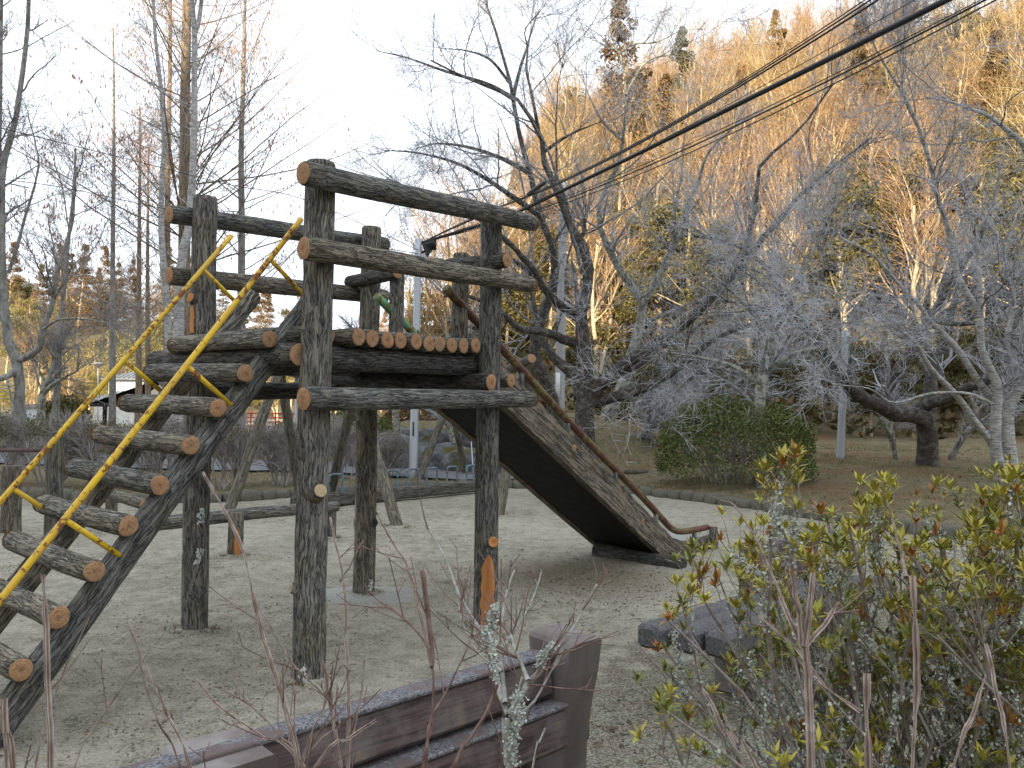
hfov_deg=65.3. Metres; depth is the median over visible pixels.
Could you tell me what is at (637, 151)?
evergreen tree
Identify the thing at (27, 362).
bare tree
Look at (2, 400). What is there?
bamboo clump
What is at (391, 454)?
leggy azalea
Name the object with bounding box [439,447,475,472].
rock
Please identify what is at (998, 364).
evergreen tree
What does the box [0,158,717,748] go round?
climbing tower
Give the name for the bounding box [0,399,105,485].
leggy azalea
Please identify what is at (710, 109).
bare tree
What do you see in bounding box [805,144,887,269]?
evergreen tree
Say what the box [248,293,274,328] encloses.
cedar tree
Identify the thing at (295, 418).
steel pole
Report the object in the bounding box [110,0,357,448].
tall bare tree
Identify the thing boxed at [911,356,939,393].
evergreen tree
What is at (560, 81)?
bare tree
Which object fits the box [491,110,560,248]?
bare tree
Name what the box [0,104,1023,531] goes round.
ground
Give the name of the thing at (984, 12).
bare tree
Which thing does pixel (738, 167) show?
bare tree
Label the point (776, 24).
cedar tree
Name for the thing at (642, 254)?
evergreen tree
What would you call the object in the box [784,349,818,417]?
evergreen tree
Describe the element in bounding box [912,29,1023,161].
bare tree
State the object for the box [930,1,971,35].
bare tree
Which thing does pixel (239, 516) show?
balance log
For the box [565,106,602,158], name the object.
evergreen tree
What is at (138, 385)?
tall bare tree
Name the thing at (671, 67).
bare tree
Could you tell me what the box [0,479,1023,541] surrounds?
stone kerb
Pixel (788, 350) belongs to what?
evergreen tree
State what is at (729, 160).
bare tree
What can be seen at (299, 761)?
winged shrub
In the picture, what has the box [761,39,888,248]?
bare tree
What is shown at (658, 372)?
evergreen tree
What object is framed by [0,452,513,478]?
path
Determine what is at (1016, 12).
bare tree
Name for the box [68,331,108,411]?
bare tree
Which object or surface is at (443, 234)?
bare tree
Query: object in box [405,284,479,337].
evergreen tree
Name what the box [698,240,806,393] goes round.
evergreen tree
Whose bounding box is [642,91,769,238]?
bare tree
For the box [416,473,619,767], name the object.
bare sapling
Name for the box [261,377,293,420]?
bare tree
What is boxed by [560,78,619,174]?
bare tree
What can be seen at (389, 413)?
clipped hedge
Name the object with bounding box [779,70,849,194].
bare tree
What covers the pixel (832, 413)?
evergreen tree
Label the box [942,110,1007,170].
evergreen tree
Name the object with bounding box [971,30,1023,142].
cedar tree
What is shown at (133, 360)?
bamboo clump
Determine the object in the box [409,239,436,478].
utility pole
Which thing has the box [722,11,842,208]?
bare tree
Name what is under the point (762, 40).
bare tree
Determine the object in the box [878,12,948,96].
bare tree
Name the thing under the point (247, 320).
evergreen tree
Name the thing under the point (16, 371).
cherry tree
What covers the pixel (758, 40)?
bare tree
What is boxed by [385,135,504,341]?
bare tree
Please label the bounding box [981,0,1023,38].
bare tree
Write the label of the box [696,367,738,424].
evergreen tree
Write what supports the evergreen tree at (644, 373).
on the ground at (842, 480)
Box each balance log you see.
[105,489,145,511]
[160,501,339,554]
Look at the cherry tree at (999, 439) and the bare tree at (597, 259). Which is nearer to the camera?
the cherry tree at (999, 439)
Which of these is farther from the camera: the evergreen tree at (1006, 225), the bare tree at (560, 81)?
the bare tree at (560, 81)
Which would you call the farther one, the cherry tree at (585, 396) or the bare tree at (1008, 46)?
the bare tree at (1008, 46)
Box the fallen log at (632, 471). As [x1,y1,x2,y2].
[620,469,648,473]
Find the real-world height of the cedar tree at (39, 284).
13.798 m
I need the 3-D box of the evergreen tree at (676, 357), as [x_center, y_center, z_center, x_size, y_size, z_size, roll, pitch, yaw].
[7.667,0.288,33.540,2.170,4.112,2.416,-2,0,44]
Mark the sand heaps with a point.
(185, 635)
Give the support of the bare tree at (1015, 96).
on the ground at (842, 480)
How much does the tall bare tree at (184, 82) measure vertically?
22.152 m
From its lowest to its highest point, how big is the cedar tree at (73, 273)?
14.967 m
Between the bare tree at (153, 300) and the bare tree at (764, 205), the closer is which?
the bare tree at (764, 205)
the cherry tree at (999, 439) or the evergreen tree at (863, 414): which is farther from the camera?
the evergreen tree at (863, 414)
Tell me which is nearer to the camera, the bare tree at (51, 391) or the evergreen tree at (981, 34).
the evergreen tree at (981, 34)
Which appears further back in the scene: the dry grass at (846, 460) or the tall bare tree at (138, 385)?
the tall bare tree at (138, 385)
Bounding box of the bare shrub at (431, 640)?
[336,486,509,767]
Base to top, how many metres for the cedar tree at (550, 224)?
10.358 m
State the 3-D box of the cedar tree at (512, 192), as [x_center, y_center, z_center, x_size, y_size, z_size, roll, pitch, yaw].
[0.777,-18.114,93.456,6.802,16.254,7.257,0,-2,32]
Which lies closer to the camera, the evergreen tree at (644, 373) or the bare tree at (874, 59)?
the evergreen tree at (644, 373)
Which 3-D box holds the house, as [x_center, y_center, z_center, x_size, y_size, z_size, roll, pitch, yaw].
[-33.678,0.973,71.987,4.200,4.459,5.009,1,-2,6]
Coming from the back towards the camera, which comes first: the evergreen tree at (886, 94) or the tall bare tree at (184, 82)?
the evergreen tree at (886, 94)
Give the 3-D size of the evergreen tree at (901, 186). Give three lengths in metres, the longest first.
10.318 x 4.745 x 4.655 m
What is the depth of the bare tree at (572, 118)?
57.84 m
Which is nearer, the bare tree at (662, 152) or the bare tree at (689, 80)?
the bare tree at (662, 152)
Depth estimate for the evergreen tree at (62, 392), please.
87.42 m
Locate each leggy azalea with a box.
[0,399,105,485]
[0,405,42,479]
[45,406,142,467]
[128,413,186,474]
[180,407,278,489]
[255,411,296,485]
[329,412,390,478]
[377,427,421,477]
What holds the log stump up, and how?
on the playground sand
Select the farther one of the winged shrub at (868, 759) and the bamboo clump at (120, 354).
the bamboo clump at (120, 354)
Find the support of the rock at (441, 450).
on the ground at (842, 480)
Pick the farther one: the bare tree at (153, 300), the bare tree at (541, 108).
the bare tree at (153, 300)
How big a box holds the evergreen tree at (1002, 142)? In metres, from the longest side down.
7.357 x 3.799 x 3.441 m
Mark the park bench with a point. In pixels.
(394, 735)
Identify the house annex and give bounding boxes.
[92,390,133,423]
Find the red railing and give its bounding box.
[246,412,335,429]
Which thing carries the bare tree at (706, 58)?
on the ground at (842, 480)
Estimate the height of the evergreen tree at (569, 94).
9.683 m
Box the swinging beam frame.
[224,354,535,525]
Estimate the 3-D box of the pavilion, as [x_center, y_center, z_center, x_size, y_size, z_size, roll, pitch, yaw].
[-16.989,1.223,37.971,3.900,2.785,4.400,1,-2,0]
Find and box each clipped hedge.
[377,409,437,431]
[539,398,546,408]
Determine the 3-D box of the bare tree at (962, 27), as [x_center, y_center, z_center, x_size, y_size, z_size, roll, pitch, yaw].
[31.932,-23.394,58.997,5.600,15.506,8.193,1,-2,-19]
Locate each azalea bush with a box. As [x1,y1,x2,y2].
[628,438,998,767]
[807,453,1023,767]
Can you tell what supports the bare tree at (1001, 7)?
on the ground at (842, 480)
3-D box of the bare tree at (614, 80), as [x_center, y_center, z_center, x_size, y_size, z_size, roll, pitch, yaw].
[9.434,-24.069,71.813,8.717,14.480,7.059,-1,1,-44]
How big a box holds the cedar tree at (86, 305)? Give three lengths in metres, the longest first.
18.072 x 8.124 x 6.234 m
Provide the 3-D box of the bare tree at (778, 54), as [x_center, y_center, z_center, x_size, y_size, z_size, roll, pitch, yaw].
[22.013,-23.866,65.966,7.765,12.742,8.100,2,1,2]
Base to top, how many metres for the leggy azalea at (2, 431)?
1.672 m
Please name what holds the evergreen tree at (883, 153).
on the ground at (842, 480)
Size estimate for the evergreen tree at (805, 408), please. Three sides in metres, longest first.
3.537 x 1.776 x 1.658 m
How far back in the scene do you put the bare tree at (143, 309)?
138.49 m
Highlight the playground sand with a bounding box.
[0,488,1023,767]
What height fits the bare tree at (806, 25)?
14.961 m
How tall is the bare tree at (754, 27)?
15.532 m
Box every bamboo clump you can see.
[0,304,30,381]
[0,383,13,411]
[11,298,41,343]
[20,328,53,388]
[45,292,81,323]
[48,333,88,382]
[61,349,88,385]
[73,350,108,408]
[78,337,104,381]
[84,365,108,394]
[85,367,107,397]
[101,382,108,395]
[103,321,143,372]
[118,324,162,371]
[150,314,173,351]
[246,400,259,420]
[285,376,298,411]
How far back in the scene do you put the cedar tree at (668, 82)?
55.07 m
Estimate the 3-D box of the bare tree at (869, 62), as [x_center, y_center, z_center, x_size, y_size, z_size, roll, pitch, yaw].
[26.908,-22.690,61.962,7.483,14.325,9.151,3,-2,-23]
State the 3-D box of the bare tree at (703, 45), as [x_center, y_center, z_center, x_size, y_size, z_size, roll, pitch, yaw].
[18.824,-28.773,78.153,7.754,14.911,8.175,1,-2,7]
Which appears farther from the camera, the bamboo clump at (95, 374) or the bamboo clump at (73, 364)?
the bamboo clump at (73, 364)
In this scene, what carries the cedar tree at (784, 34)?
on the ground at (842, 480)
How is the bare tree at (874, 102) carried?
on the ground at (842, 480)
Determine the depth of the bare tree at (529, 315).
48.80 m
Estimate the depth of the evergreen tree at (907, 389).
31.75 m
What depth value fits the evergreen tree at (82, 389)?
84.92 m
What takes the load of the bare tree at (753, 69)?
on the ground at (842, 480)
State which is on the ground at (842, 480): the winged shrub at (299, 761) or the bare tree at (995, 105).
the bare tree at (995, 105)
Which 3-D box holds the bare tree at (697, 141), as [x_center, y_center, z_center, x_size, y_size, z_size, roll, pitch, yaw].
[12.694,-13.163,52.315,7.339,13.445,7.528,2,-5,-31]
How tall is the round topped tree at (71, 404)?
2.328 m
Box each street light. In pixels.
[91,362,106,425]
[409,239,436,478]
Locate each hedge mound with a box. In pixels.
[0,403,48,446]
[47,424,132,450]
[329,410,393,461]
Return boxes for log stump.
[0,465,21,532]
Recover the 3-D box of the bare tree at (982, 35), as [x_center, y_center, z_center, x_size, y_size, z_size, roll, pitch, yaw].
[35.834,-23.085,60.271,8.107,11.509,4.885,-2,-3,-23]
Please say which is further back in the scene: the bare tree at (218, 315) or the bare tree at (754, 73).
the bare tree at (218, 315)
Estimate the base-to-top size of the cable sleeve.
0.153 m
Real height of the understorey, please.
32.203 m
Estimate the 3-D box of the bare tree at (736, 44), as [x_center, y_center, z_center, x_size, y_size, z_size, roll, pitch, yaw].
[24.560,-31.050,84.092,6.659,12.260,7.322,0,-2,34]
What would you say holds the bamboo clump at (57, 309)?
on the ground at (842, 480)
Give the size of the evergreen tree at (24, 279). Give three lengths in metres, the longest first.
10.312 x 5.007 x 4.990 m
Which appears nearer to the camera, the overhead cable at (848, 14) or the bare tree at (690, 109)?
the overhead cable at (848, 14)
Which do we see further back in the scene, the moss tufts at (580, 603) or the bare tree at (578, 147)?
the bare tree at (578, 147)
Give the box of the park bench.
[121,624,601,767]
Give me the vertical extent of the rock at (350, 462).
1.269 m
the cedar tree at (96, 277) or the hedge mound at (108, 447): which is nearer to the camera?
the hedge mound at (108, 447)
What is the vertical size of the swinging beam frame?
2.686 m
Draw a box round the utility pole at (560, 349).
[555,182,567,410]
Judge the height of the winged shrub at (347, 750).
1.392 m
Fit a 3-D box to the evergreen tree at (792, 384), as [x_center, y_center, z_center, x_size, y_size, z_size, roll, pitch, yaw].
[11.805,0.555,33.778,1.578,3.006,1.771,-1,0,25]
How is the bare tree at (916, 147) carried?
on the ground at (842, 480)
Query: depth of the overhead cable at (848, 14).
10.60 m
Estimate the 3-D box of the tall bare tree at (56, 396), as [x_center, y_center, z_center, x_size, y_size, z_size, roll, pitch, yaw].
[-14.089,-3.090,25.214,5.278,10.844,5.541,1,-2,0]
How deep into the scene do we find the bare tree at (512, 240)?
47.56 m
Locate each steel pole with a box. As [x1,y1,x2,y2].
[294,399,297,422]
[836,331,848,458]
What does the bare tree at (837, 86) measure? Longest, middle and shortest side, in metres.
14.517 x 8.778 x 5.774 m
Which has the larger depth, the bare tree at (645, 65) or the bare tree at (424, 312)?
the bare tree at (645, 65)
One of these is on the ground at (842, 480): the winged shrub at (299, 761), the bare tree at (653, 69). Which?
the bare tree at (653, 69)
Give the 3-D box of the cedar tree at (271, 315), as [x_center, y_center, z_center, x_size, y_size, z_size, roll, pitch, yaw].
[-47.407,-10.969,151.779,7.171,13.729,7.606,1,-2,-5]
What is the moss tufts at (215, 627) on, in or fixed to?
on the playground sand
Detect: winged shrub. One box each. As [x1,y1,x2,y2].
[0,574,150,767]
[127,621,209,767]
[193,471,376,767]
[322,517,380,767]
[702,495,876,767]
[740,500,1010,767]
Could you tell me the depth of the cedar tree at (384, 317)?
164.04 m
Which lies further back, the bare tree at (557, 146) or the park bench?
the bare tree at (557, 146)
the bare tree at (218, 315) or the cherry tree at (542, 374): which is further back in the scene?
the bare tree at (218, 315)
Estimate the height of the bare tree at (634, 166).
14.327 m
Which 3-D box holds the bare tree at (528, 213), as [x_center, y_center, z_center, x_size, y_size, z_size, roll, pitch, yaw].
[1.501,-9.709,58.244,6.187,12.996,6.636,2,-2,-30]
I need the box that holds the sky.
[2,0,1020,329]
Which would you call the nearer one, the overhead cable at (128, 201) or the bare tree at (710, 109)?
the overhead cable at (128, 201)
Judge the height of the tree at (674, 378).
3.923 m
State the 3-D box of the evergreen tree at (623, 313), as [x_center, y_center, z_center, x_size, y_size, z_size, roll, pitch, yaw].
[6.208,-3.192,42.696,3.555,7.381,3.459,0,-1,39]
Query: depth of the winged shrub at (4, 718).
1.35 m
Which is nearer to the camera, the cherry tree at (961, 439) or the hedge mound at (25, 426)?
the cherry tree at (961, 439)
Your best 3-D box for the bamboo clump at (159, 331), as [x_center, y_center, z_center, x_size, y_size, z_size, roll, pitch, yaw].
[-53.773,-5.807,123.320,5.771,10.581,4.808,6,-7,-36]
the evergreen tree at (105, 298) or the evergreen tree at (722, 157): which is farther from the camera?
the evergreen tree at (105, 298)
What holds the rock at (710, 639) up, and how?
on the playground sand
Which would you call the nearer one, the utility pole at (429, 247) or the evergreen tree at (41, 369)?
the utility pole at (429, 247)
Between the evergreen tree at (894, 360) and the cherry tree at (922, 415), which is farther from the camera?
the evergreen tree at (894, 360)
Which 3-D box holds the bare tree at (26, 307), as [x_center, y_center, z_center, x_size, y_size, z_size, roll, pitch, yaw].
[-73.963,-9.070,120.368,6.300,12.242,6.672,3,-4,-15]
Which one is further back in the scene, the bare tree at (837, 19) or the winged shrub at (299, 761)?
the bare tree at (837, 19)
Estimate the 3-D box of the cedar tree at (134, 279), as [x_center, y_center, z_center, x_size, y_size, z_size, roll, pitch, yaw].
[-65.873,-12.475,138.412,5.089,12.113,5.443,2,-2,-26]
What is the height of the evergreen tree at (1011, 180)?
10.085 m
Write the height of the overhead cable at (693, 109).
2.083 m
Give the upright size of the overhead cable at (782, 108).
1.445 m
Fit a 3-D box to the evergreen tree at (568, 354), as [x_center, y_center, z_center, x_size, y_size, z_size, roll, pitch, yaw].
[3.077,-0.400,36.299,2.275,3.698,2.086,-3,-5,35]
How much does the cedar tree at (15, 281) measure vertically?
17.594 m
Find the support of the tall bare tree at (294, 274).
on the ground at (842, 480)
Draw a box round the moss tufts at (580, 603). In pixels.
[40,562,965,766]
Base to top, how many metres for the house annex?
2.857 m
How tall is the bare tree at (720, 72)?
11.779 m
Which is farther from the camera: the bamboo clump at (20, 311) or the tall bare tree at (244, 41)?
the bamboo clump at (20, 311)
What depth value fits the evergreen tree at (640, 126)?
68.00 m
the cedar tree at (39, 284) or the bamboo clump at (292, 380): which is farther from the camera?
the cedar tree at (39, 284)
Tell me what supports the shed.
on the ground at (842, 480)
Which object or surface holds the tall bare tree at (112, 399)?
on the ground at (842, 480)
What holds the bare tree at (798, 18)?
on the ground at (842, 480)
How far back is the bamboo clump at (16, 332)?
109.02 m
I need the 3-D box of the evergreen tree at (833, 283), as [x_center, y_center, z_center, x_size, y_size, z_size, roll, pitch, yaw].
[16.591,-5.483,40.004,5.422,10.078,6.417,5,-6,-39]
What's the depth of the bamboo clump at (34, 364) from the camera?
107.38 m
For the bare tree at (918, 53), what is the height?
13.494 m
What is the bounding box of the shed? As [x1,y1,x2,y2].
[25,403,65,421]
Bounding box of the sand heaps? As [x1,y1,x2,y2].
[0,524,508,767]
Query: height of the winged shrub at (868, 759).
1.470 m
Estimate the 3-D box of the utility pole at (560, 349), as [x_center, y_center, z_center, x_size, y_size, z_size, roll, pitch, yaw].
[1.793,-2.986,29.110,0.406,8.787,0.404,1,-2,0]
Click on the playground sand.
(550, 534)
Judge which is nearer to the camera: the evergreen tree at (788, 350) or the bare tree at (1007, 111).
the evergreen tree at (788, 350)
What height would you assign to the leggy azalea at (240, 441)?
1.714 m
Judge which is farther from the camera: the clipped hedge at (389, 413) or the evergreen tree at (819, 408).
the evergreen tree at (819, 408)
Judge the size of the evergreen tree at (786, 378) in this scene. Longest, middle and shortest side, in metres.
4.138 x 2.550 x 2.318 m
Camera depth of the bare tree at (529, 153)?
69.00 m
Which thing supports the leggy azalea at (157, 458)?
on the ground at (842, 480)
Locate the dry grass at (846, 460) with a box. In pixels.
[68,416,1023,529]
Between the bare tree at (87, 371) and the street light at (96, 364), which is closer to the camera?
the street light at (96, 364)
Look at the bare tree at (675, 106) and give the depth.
51.82 m
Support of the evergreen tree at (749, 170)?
on the ground at (842, 480)
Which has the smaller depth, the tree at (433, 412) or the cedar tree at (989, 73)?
the tree at (433, 412)
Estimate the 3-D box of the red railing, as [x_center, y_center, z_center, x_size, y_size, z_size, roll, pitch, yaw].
[-12.916,2.330,45.943,5.768,1.350,0.093,1,-2,0]
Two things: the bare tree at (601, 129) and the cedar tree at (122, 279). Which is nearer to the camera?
the bare tree at (601, 129)
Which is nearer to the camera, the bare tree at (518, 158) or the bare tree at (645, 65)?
the bare tree at (518, 158)
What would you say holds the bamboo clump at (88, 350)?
on the ground at (842, 480)
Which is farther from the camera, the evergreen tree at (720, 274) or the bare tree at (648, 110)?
the bare tree at (648, 110)
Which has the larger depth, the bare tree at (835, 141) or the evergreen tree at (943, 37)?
the evergreen tree at (943, 37)
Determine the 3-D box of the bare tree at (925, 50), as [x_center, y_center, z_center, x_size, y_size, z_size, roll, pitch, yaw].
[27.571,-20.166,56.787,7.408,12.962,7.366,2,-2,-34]
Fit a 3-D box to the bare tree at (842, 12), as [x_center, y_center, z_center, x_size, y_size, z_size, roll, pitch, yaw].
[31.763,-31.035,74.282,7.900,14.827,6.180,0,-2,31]
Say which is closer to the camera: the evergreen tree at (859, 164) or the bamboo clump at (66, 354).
the evergreen tree at (859, 164)
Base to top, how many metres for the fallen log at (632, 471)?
0.172 m
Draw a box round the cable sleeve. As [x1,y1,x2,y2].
[527,180,546,194]
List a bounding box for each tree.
[0,0,190,471]
[0,293,130,452]
[2,0,377,425]
[5,116,157,430]
[6,241,26,308]
[8,290,33,322]
[10,292,45,347]
[10,373,38,404]
[11,283,40,312]
[12,305,56,403]
[13,274,33,292]
[15,318,55,393]
[20,280,42,314]
[25,264,50,326]
[32,389,92,429]
[33,269,55,319]
[36,351,75,400]
[37,0,199,445]
[48,0,297,464]
[48,379,70,399]
[50,95,199,423]
[50,243,83,319]
[50,245,104,349]
[53,355,90,395]
[56,272,91,338]
[57,253,88,316]
[67,378,89,400]
[68,111,216,393]
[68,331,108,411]
[76,274,95,317]
[80,245,122,339]
[87,0,254,386]
[89,287,129,345]
[90,267,103,310]
[104,0,235,460]
[108,262,131,319]
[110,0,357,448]
[118,278,143,336]
[119,259,144,329]
[128,282,158,325]
[142,279,161,318]
[144,248,174,311]
[154,266,174,325]
[216,290,229,321]
[216,297,226,319]
[245,315,252,329]
[248,190,344,327]
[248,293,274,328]
[248,400,262,416]
[252,294,275,327]
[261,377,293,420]
[278,308,292,323]
[303,0,616,425]
[329,0,1021,460]
[333,307,400,433]
[379,311,388,330]
[379,313,387,330]
[380,222,472,335]
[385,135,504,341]
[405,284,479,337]
[410,191,493,331]
[411,214,510,281]
[419,151,555,328]
[424,328,509,442]
[436,124,568,331]
[470,269,543,360]
[478,230,556,326]
[488,123,550,208]
[490,0,808,420]
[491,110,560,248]
[504,163,524,226]
[506,166,557,312]
[513,11,610,178]
[517,78,576,215]
[519,76,558,151]
[521,60,579,111]
[521,149,562,226]
[521,189,573,313]
[522,99,639,294]
[523,225,581,328]
[525,109,630,303]
[533,151,568,280]
[534,108,1023,466]
[537,126,577,204]
[539,176,668,378]
[542,88,616,222]
[546,160,648,346]
[548,66,573,102]
[558,117,631,208]
[559,86,590,127]
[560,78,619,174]
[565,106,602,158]
[565,333,601,385]
[568,91,683,260]
[569,64,654,210]
[571,89,633,182]
[580,146,1000,488]
[585,0,659,205]
[585,69,725,276]
[586,36,640,142]
[591,208,660,352]
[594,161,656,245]
[595,253,661,354]
[599,119,708,316]
[605,365,624,417]
[609,195,699,333]
[609,222,660,287]
[610,352,653,421]
[611,133,645,190]
[616,41,664,96]
[618,68,681,178]
[620,342,638,407]
[621,114,646,166]
[621,296,842,449]
[622,28,691,172]
[624,103,769,242]
[630,42,677,107]
[635,73,704,212]
[638,29,696,96]
[638,127,687,209]
[638,352,674,403]
[640,41,696,104]
[641,38,700,95]
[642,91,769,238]
[642,193,732,342]
[649,330,684,397]
[650,345,688,396]
[650,346,724,430]
[651,72,710,185]
[654,92,749,210]
[657,86,699,140]
[661,117,776,349]
[665,25,702,118]
[667,53,741,158]
[668,37,740,143]
[669,343,720,404]
[670,63,707,117]
[673,9,740,99]
[676,0,748,80]
[676,247,751,353]
[678,31,781,138]
[681,32,800,281]
[682,65,712,89]
[685,20,724,98]
[685,101,790,259]
[686,0,1023,481]
[686,14,759,97]
[692,130,752,220]
[694,45,754,104]
[695,38,717,89]
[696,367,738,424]
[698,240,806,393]
[711,5,770,79]
[712,29,774,87]
[714,50,781,137]
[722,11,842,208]
[723,44,799,146]
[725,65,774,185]
[727,127,773,239]
[730,1,779,128]
[732,11,822,168]
[734,70,830,285]
[735,9,771,62]
[737,340,798,403]
[739,15,774,73]
[741,1,774,91]
[744,36,868,196]
[744,41,808,180]
[744,127,880,344]
[747,0,829,65]
[752,326,810,406]
[760,28,802,145]
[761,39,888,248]
[763,9,782,57]
[772,0,852,76]
[772,336,821,411]
[775,363,807,411]
[776,91,820,163]
[778,0,837,54]
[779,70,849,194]
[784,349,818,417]
[786,16,863,126]
[786,43,820,96]
[786,172,915,353]
[787,1,835,89]
[794,23,884,161]
[795,354,837,422]
[797,322,849,415]
[802,107,870,236]
[804,0,893,117]
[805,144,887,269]
[807,26,869,92]
[809,344,923,459]
[813,0,884,53]
[814,349,858,417]
[818,2,894,167]
[821,0,856,74]
[823,0,919,135]
[826,41,891,88]
[830,67,933,205]
[830,198,892,320]
[832,88,933,233]
[836,365,879,433]
[842,119,913,235]
[850,94,1002,351]
[852,0,928,79]
[852,341,900,436]
[856,0,899,117]
[856,351,927,433]
[858,149,960,326]
[861,61,900,120]
[865,88,964,306]
[868,1,958,127]
[869,2,959,150]
[875,77,925,129]
[875,126,925,197]
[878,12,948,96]
[879,60,944,158]
[888,0,937,92]
[890,0,1010,152]
[890,354,919,427]
[901,111,960,192]
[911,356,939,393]
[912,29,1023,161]
[913,53,993,141]
[916,331,978,411]
[923,12,952,113]
[927,3,974,122]
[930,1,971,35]
[930,1,1023,130]
[933,149,1023,322]
[934,138,997,230]
[939,7,1003,116]
[941,181,1022,328]
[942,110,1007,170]
[943,7,1001,53]
[947,43,1023,177]
[947,348,1023,459]
[949,11,1003,100]
[951,5,1023,122]
[954,328,1018,422]
[955,0,1012,33]
[957,153,1023,304]
[958,24,1004,55]
[958,67,1023,176]
[962,123,1022,182]
[969,177,1023,351]
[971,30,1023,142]
[977,326,1023,405]
[979,0,1018,17]
[980,0,1011,23]
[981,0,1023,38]
[981,0,1023,147]
[985,0,1023,73]
[993,69,1023,135]
[995,0,1023,58]
[1005,0,1023,46]
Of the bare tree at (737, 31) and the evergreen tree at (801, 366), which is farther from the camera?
the bare tree at (737, 31)
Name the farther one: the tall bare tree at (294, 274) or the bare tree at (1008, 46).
the bare tree at (1008, 46)
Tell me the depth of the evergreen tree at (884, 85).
62.53 m
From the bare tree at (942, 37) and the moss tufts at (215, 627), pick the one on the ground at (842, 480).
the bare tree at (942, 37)
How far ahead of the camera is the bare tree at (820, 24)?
72.33 m
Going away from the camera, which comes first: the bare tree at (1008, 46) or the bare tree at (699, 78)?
the bare tree at (1008, 46)
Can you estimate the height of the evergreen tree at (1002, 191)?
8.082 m
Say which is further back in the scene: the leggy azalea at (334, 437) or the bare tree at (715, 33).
the bare tree at (715, 33)
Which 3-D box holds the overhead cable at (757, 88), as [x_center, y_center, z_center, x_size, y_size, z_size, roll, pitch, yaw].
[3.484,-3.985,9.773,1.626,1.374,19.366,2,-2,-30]
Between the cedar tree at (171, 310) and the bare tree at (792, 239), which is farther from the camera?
the cedar tree at (171, 310)
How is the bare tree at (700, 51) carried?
on the ground at (842, 480)
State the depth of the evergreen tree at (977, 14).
65.26 m
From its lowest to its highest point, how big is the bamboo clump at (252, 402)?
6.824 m
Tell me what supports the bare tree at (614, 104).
on the ground at (842, 480)
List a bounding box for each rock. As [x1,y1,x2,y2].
[348,432,418,465]
[391,442,428,467]
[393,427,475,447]
[419,442,464,468]
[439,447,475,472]
[638,531,889,702]
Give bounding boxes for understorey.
[401,113,1023,439]
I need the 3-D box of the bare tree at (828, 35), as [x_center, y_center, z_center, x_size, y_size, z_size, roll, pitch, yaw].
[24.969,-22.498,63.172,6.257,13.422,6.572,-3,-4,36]
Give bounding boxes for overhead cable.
[0,179,418,253]
[1,128,417,249]
[421,0,952,243]
[429,0,878,238]
[431,0,870,237]
[435,0,864,235]
[440,0,996,238]
[453,0,986,234]
[456,0,913,230]
[524,0,980,212]
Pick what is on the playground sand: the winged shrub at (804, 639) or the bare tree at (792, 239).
the winged shrub at (804, 639)
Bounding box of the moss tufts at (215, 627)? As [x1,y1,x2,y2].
[0,524,505,755]
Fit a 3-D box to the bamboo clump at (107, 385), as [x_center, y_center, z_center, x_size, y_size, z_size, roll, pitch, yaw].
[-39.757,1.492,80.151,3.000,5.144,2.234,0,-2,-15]
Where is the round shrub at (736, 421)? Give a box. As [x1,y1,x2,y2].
[652,368,819,484]
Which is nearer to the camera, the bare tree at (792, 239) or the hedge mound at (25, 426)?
the hedge mound at (25, 426)
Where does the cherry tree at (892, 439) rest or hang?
on the ground at (842, 480)
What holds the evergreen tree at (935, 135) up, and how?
on the ground at (842, 480)
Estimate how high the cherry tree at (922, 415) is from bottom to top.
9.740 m
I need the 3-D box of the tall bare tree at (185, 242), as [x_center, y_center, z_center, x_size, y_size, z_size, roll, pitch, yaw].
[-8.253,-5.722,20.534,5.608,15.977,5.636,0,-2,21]
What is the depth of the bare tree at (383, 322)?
120.73 m
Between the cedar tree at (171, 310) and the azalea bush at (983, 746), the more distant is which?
the cedar tree at (171, 310)
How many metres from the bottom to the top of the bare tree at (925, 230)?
14.051 m
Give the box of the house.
[101,372,161,393]
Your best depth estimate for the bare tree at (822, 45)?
64.27 m
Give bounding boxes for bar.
[0,432,64,534]
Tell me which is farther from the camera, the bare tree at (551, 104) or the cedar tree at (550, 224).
the bare tree at (551, 104)
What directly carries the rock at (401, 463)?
on the ground at (842, 480)
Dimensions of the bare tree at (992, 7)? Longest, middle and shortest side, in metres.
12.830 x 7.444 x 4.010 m
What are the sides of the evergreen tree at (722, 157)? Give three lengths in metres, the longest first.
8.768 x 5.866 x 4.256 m
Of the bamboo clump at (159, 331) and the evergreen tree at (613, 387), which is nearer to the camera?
the evergreen tree at (613, 387)
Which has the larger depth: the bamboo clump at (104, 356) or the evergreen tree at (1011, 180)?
the bamboo clump at (104, 356)
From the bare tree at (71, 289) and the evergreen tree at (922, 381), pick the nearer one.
the evergreen tree at (922, 381)
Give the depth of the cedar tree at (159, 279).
160.68 m
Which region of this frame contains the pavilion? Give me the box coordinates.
[89,381,162,422]
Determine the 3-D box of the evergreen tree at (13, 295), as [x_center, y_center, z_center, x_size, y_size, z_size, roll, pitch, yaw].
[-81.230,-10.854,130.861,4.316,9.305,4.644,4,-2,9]
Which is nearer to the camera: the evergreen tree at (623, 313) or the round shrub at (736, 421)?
the round shrub at (736, 421)

